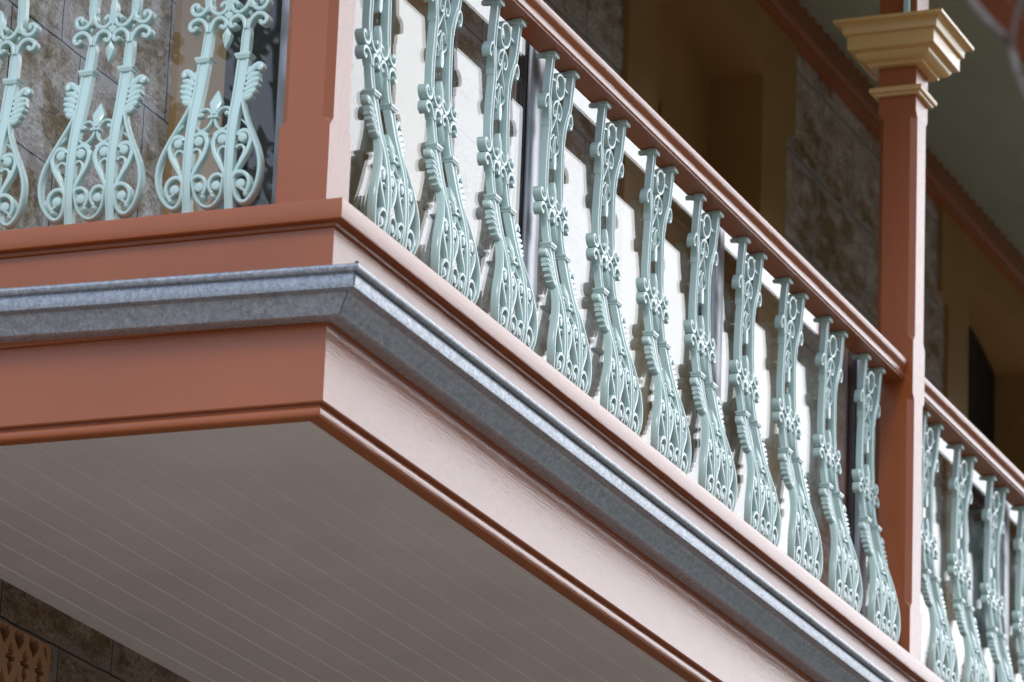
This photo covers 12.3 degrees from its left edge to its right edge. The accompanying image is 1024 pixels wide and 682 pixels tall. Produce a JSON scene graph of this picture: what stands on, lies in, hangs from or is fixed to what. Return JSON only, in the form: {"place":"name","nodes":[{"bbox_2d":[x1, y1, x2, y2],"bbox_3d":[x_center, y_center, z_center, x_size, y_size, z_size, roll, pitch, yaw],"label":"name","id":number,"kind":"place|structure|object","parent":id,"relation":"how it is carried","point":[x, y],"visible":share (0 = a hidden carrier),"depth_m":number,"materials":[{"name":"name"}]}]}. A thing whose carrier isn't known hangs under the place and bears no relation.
{"place":"outdoors","nodes":[
{"label":"outdoors","id":0,"kind":"place"},
{"bbox_2d":[967,0,1023,95],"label":"twig","id":1,"kind":"object","parent":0,"point":[979,10],"visible":1,"depth_m":6.00,"materials":[{"name":"brown plant"}]},
{"label":"ground","id":2,"kind":"structure","parent":0,"visible":0},
{"bbox_2d":[0,0,1023,681],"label":"stone house","id":3,"kind":"structure","parent":2,"relation":"on","point":[766,110],"depth_m":16.94,"materials":[{"name":"stone"}]},
{"bbox_2d":[0,620,50,681],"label":"air vent","id":4,"kind":"object","parent":3,"relation":"attached to","point":[24,657],"visible":1,"depth_m":11.54,"materials":[{"name":"ceramic"}]},
{"bbox_2d":[217,0,281,209],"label":"door","id":5,"kind":"structure","parent":3,"relation":"in","point":[266,41],"depth_m":13.55,"materials":[{"name":"paint"}]},
{"bbox_2d":[0,197,943,681],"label":"balcony","id":6,"kind":"structure","parent":3,"relation":"attached to","point":[328,501],"depth_m":10.97,"materials":[{"name":"paint"}]},
{"bbox_2d":[0,0,41,230],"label":"baluster panel","id":7,"kind":"object","parent":6,"relation":"on","point":[14,107],"visible":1,"depth_m":10.64,"materials":[{"name":"green paint"}]},
{"bbox_2d":[37,0,155,224],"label":"baluster panel","id":8,"kind":"object","parent":6,"relation":"on","point":[128,101],"visible":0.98,"depth_m":10.52,"materials":[{"name":"green paint"}]},
{"bbox_2d":[154,0,272,212],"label":"baluster panel","id":9,"kind":"object","parent":6,"relation":"on","point":[248,81],"visible":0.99,"depth_m":10.41,"materials":[{"name":"green paint"}]},
{"bbox_2d":[271,0,289,203],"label":"glazing post","id":10,"kind":"object","parent":6,"relation":"on","point":[282,64],"visible":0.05,"depth_m":10.50,"materials":[{"name":"silver metal"}]},
{"bbox_2d":[275,0,355,203],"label":"veranda post","id":11,"kind":"object","parent":6,"relation":"on","point":[314,153],"visible":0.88,"depth_m":10.32,"materials":[{"name":"paint"}]},
{"bbox_2d":[490,0,908,381],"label":"handrail","id":12,"kind":"object","parent":11,"relation":"attached to","point":[547,28],"visible":0.96,"depth_m":12.65,"materials":[{"name":"paint"}]},
{"bbox_2d":[355,0,419,254],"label":"baluster panel","id":13,"kind":"object","parent":6,"relation":"on","point":[390,186],"visible":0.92,"depth_m":10.68,"materials":[{"name":"green paint"}]},
{"bbox_2d":[0,261,895,681],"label":"gutter","id":14,"kind":"object","parent":6,"relation":"attached to","point":[382,321],"visible":1,"depth_m":10.52,"materials":[{"name":"metal"}]},
{"bbox_2d":[417,0,480,303],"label":"baluster panel","id":15,"kind":"object","parent":6,"relation":"on","point":[452,238],"visible":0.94,"depth_m":11.02,"materials":[{"name":"green paint"}]},
{"bbox_2d":[477,0,537,349],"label":"baluster panel","id":16,"kind":"object","parent":6,"relation":"on","point":[511,287],"visible":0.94,"depth_m":11.36,"materials":[{"name":"green paint"}]},
{"bbox_2d":[510,36,544,350],"bbox_3d":[0.028,-0.286,11.772,0.052,0.985,0.093,-5,-19,21],"label":"glazing post","id":17,"kind":"object","parent":6,"relation":"on","point":[527,130],"visible":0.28,"depth_m":11.80,"materials":[{"name":"silver metal"}]},
{"bbox_2d":[532,50,591,393],"bbox_3d":[0.117,-0.264,11.689,0.097,0.898,0.257,-5,-19,21],"label":"baluster panel","id":18,"kind":"object","parent":6,"relation":"on","point":[567,335],"visible":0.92,"depth_m":11.69,"materials":[{"name":"green paint"}]},
{"bbox_2d":[585,100,642,435],"bbox_3d":[0.251,-0.156,12.010,0.097,0.898,0.257,-5,-19,21],"label":"baluster panel","id":19,"kind":"object","parent":6,"relation":"on","point":[619,378],"visible":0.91,"depth_m":12.01,"materials":[{"name":"green paint"}]},
{"bbox_2d":[636,148,690,473],"bbox_3d":[0.385,-0.049,12.332,0.097,0.898,0.257,-5,-19,21],"label":"baluster panel","id":20,"kind":"object","parent":6,"relation":"on","point":[669,421],"visible":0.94,"depth_m":12.33,"materials":[{"name":"green paint"}]},
{"bbox_2d":[693,210,724,482],"bbox_3d":[0.532,0.117,12.977,0.052,0.985,0.093,-5,-19,21],"label":"glazing post","id":21,"kind":"object","parent":6,"relation":"on","point":[716,303],"visible":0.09,"depth_m":13.01,"materials":[{"name":"silver metal"}]},
{"bbox_2d":[683,193,737,511],"bbox_3d":[0.519,0.059,12.653,0.097,0.898,0.257,-5,-19,21],"label":"baluster panel","id":22,"kind":"object","parent":6,"relation":"on","point":[716,460],"visible":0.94,"depth_m":12.65,"materials":[{"name":"green paint"}]},
{"bbox_2d":[728,236,780,546],"bbox_3d":[0.653,0.166,12.974,0.097,0.898,0.257,-5,-19,21],"label":"baluster panel","id":23,"kind":"object","parent":6,"relation":"on","point":[760,494],"visible":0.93,"depth_m":12.97,"materials":[{"name":"green paint"}]},
{"bbox_2d":[771,277,822,579],"bbox_3d":[0.787,0.273,13.295,0.097,0.898,0.257,-5,-19,21],"label":"baluster panel","id":24,"kind":"object","parent":6,"relation":"on","point":[803,532],"visible":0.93,"depth_m":13.29,"materials":[{"name":"green paint"}]},
{"bbox_2d":[812,316,862,611],"bbox_3d":[0.921,0.381,13.616,0.097,0.898,0.257,-5,-19,21],"label":"baluster panel","id":25,"kind":"object","parent":6,"relation":"on","point":[843,566],"visible":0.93,"depth_m":13.61,"materials":[{"name":"green paint"}]},
{"bbox_2d":[843,350,867,616],"bbox_3d":[1.015,0.504,14.135,0.052,0.985,0.093,-5,-19,21],"label":"glazing post","id":26,"kind":"object","parent":6,"relation":"on","point":[851,503],"visible":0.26,"depth_m":14.14,"materials":[{"name":"silver metal"}]},
{"bbox_2d":[852,353,899,642],"bbox_3d":[1.056,0.488,13.937,0.097,0.898,0.257,-5,-19,21],"label":"baluster panel","id":27,"kind":"object","parent":6,"relation":"on","point":[882,598],"visible":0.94,"depth_m":13.93,"materials":[{"name":"green paint"}]},
{"bbox_2d":[833,0,973,661],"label":"veranda post","id":28,"kind":"object","parent":6,"relation":"on","point":[899,54],"visible":0.91,"depth_m":14.39,"materials":[{"name":"paint"}]},
{"bbox_2d":[904,0,910,11],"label":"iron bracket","id":29,"kind":"object","parent":28,"relation":"on","point":[907,5],"visible":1,"depth_m":14.58,"materials":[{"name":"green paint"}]},
{"bbox_2d":[923,378,1023,506],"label":"handrail","id":30,"kind":"object","parent":28,"relation":"attached to","point":[952,419],"visible":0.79,"depth_m":14.91,"materials":[{"name":"paint"}]},
{"bbox_2d":[921,410,958,681],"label":"baluster panel","id":31,"kind":"object","parent":6,"relation":"on","point":[942,650],"visible":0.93,"depth_m":14.46,"materials":[{"name":"green paint"}]},
{"bbox_2d":[946,443,990,681],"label":"baluster panel","id":32,"kind":"object","parent":6,"relation":"on","point":[975,664],"visible":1,"depth_m":14.80,"materials":[{"name":"green paint"}]},
{"bbox_2d":[979,475,1015,681],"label":"baluster panel","id":33,"kind":"object","parent":6,"relation":"on","point":[991,598],"visible":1,"depth_m":15.13,"materials":[{"name":"green paint"}]},
{"bbox_2d":[988,500,1009,681],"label":"glazing post","id":34,"kind":"object","parent":6,"relation":"on","point":[1003,569],"visible":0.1,"depth_m":15.51,"materials":[{"name":"silver metal"}]},
{"bbox_2d":[1011,505,1023,681],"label":"baluster panel","id":35,"kind":"object","parent":6,"relation":"on","point":[1018,612],"visible":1,"depth_m":15.44,"materials":[{"name":"green paint"}]},
{"bbox_2d":[647,0,709,478],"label":"door","id":36,"kind":"structure","parent":3,"relation":"in","point":[683,82],"depth_m":16.86,"materials":[{"name":"beige paint"}]},
{"bbox_2d":[799,0,1023,254],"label":"veranda roof","id":37,"kind":"structure","parent":3,"relation":"attached to","point":[975,132],"depth_m":18.09,"materials":[{"name":"paint"}]},
{"bbox_2d":[967,326,994,667],"bbox_3d":[1.822,1.247,19.698,0.045,3.000,1.200,-5,-19,21],"label":"door","id":38,"kind":"structure","parent":3,"relation":"in","point":[981,376],"depth_m":20.18,"materials":[{"name":"paint"}]}
]}

